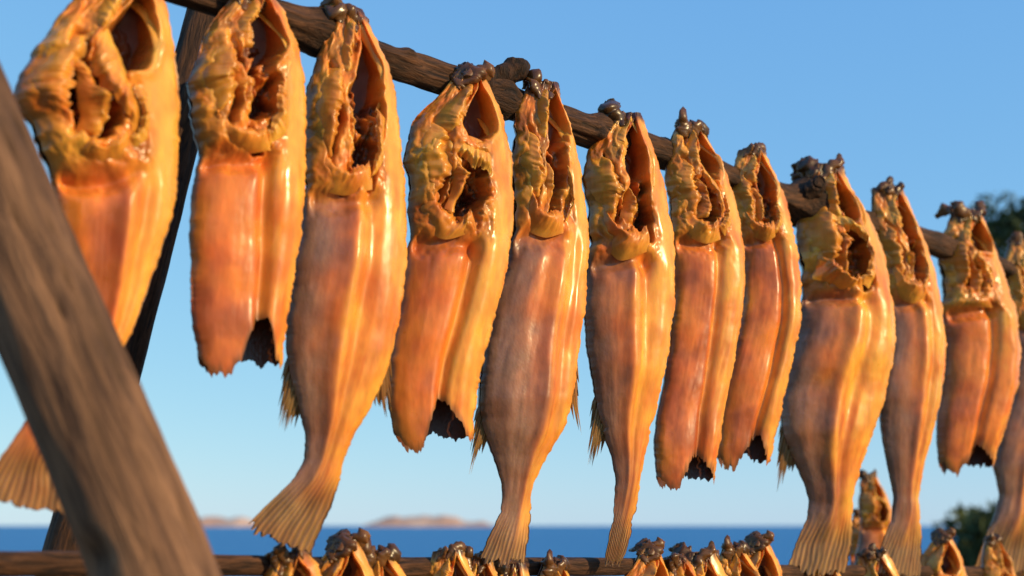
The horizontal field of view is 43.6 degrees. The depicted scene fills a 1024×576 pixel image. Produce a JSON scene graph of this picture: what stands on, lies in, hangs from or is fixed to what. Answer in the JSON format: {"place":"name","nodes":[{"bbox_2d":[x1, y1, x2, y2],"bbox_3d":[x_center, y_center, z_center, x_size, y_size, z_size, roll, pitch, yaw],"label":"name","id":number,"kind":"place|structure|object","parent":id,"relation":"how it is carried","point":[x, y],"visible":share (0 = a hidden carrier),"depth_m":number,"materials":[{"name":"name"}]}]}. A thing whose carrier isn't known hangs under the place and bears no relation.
{"place":"outdoors","nodes":[
{"label":"outdoors","id":0,"kind":"place"},
{"bbox_2d":[200,516,253,526],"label":"island","id":1,"kind":"structure","parent":0,"point":[212,521],"depth_m":3534.02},
{"bbox_2d":[360,515,493,526],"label":"island","id":2,"kind":"structure","parent":0,"point":[426,521],"depth_m":3522.44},
{"bbox_2d":[0,526,955,575],"bbox_3d":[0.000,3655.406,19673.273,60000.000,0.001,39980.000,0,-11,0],"label":"sea","id":3,"kind":"structure","parent":0,"point":[578,541],"depth_m":353.23,"materials":[{"name":"blue liquid"}]},
{"bbox_2d":[0,0,1023,525],"label":"sky","id":4,"kind":"structure","parent":0,"point":[926,95],"materials":[{"name":"blue"}]},
{"bbox_3d":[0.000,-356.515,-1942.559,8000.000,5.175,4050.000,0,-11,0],"label":"ground","id":5,"kind":"structure","parent":0,"visible":0},
{"bbox_2d":[0,0,1022,575],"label":"drying rack","id":6,"kind":"object","parent":5,"relation":"on","point":[72,364],"visible":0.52,"depth_m":1.08,"materials":[{"name":"brown wood"}]},
{"bbox_2d":[0,0,180,514],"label":"dried fish","id":7,"kind":"object","parent":6,"relation":"hanging from","point":[96,93],"visible":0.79,"depth_m":1.30},
{"bbox_2d":[186,0,306,377],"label":"dried fish","id":8,"kind":"object","parent":6,"relation":"hanging from","point":[247,98],"visible":0.99,"depth_m":1.44},
{"bbox_2d":[263,543,321,575],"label":"dried fish","id":9,"kind":"object","parent":6,"relation":"hanging from","point":[284,561],"visible":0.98,"depth_m":1.48},
{"bbox_2d":[249,0,407,553],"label":"dried fish","id":10,"kind":"object","parent":6,"relation":"hanging from","point":[344,313],"visible":0.98,"depth_m":1.53},
{"bbox_2d":[320,527,373,575],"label":"dried fish","id":11,"kind":"object","parent":6,"relation":"hanging from","point":[343,548],"visible":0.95,"depth_m":1.54},
{"bbox_2d":[355,539,405,575],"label":"dried fish","id":12,"kind":"object","parent":6,"relation":"hanging from","point":[382,560],"visible":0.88,"depth_m":1.57},
{"bbox_2d":[387,60,513,453],"bbox_3d":[-0.079,-0.050,1.702,0.174,0.543,0.094,4,-11,-21],"label":"dried fish","id":13,"kind":"object","parent":6,"relation":"hanging from","point":[458,162],"visible":0.98,"depth_m":1.68},
{"bbox_2d":[428,541,474,575],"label":"dried fish","id":14,"kind":"object","parent":6,"relation":"hanging from","point":[451,560],"visible":1,"depth_m":1.66},
{"bbox_2d":[465,545,497,575],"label":"dried fish","id":15,"kind":"object","parent":6,"relation":"hanging from","point":[478,567],"visible":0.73,"depth_m":1.70},
{"bbox_2d":[494,559,528,575],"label":"dried fish","id":16,"kind":"object","parent":6,"relation":"hanging from","point":[515,569],"visible":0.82,"depth_m":1.74},
{"bbox_2d":[469,69,589,566],"bbox_3d":[0.028,0.030,1.796,0.188,0.704,0.090,6,-12,-28],"label":"dried fish","id":17,"kind":"object","parent":6,"relation":"hanging from","point":[528,395],"visible":0.97,"depth_m":1.77},
{"bbox_2d":[537,549,570,575],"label":"dried fish","id":18,"kind":"object","parent":6,"relation":"hanging from","point":[551,565],"visible":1,"depth_m":1.79},
{"bbox_2d":[581,98,675,567],"bbox_3d":[0.180,0.056,1.944,0.155,0.720,0.097,4,-11,-20],"label":"dried fish","id":19,"kind":"object","parent":6,"relation":"hanging from","point":[630,305],"visible":0.98,"depth_m":1.92},
{"bbox_2d":[624,537,668,575],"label":"dried fish","id":20,"kind":"object","parent":6,"relation":"hanging from","point":[649,561],"visible":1,"depth_m":1.95},
{"bbox_2d":[663,552,695,575],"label":"dried fish","id":21,"kind":"object","parent":6,"relation":"hanging from","point":[677,564],"visible":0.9,"depth_m":2.00},
{"bbox_2d":[668,540,727,575],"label":"dried fish","id":22,"kind":"object","parent":6,"relation":"hanging from","point":[702,561],"visible":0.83,"depth_m":2.05},
{"bbox_2d":[653,107,744,490],"bbox_3d":[0.304,0.013,2.072,0.180,0.624,0.085,5,-12,-24],"label":"dried fish","id":23,"kind":"object","parent":6,"relation":"hanging from","point":[709,264],"visible":0.96,"depth_m":2.05},
{"bbox_2d":[720,535,759,575],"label":"dried fish","id":24,"kind":"object","parent":6,"relation":"hanging from","point":[735,559],"visible":0.97,"depth_m":2.11},
{"bbox_2d":[717,142,801,471],"bbox_3d":[0.424,0.026,2.205,0.169,0.578,0.074,2,-11,-13],"label":"dried fish","id":25,"kind":"object","parent":6,"relation":"hanging from","point":[771,319],"visible":0.93,"depth_m":2.19},
{"bbox_2d":[744,530,781,575],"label":"dried fish","id":26,"kind":"object","parent":6,"relation":"hanging from","point":[761,552],"visible":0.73,"depth_m":2.18},
{"bbox_2d":[812,569,840,575],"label":"dried fish","id":27,"kind":"object","parent":6,"relation":"hanging from","point":[835,573],"visible":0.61,"depth_m":2.30},
{"bbox_2d":[776,153,895,575],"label":"dried fish","id":28,"kind":"object","parent":6,"relation":"hanging from","point":[835,394],"visible":0.94,"depth_m":2.33},
{"bbox_2d":[849,508,860,564],"bbox_3d":[0.925,0.733,3.370,0.109,0.309,0.057,4,-11,-22],"label":"dried fish","id":29,"kind":"object","parent":6,"relation":"hanging from","point":[856,527],"visible":0.23,"depth_m":3.36},
{"bbox_2d":[853,469,891,564],"bbox_3d":[0.928,0.682,3.282,0.139,0.434,0.074,4,-11,-21],"label":"dried fish","id":30,"kind":"object","parent":6,"relation":"hanging from","point":[875,509],"visible":0.73,"depth_m":3.28},
{"bbox_2d":[856,543,898,575],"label":"dried fish","id":31,"kind":"object","parent":6,"relation":"hanging from","point":[871,556],"visible":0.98,"depth_m":2.44},
{"bbox_2d":[871,176,946,575],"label":"dried fish","id":32,"kind":"object","parent":6,"relation":"hanging from","point":[908,414],"visible":0.97,"depth_m":2.53},
{"bbox_2d":[921,527,966,575],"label":"dried fish","id":33,"kind":"object","parent":6,"relation":"hanging from","point":[940,551],"visible":0.81,"depth_m":2.65},
{"bbox_2d":[934,200,1021,476],"bbox_3d":[1.018,0.105,2.807,0.218,0.619,0.114,2,-11,-13],"label":"dried fish","id":34,"kind":"object","parent":6,"relation":"hanging from","point":[980,385],"visible":0.96,"depth_m":2.78},
{"bbox_2d":[980,529,1015,575],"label":"dried fish","id":35,"kind":"object","parent":6,"relation":"hanging from","point":[996,559],"visible":1,"depth_m":2.80},
{"bbox_2d":[974,231,1023,573],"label":"dried fish","id":36,"kind":"object","parent":6,"relation":"hanging from","point":[1007,524],"visible":0.66,"depth_m":2.94},
{"bbox_2d":[931,499,997,566],"bbox_3d":[4.870,2.885,11.906,1.674,1.831,2.197,-2,-11,12],"label":"shrub","id":37,"kind":"object","parent":5,"relation":"on","point":[974,523],"visible":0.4,"depth_m":12.14,"materials":[{"name":"green plant"}]},
{"bbox_2d":[969,190,1023,257],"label":"coastal tree","id":38,"kind":"object","parent":5,"relation":"on","point":[1003,226],"visible":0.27,"depth_m":12.56,"materials":[{"name":"green plant"}]}
]}

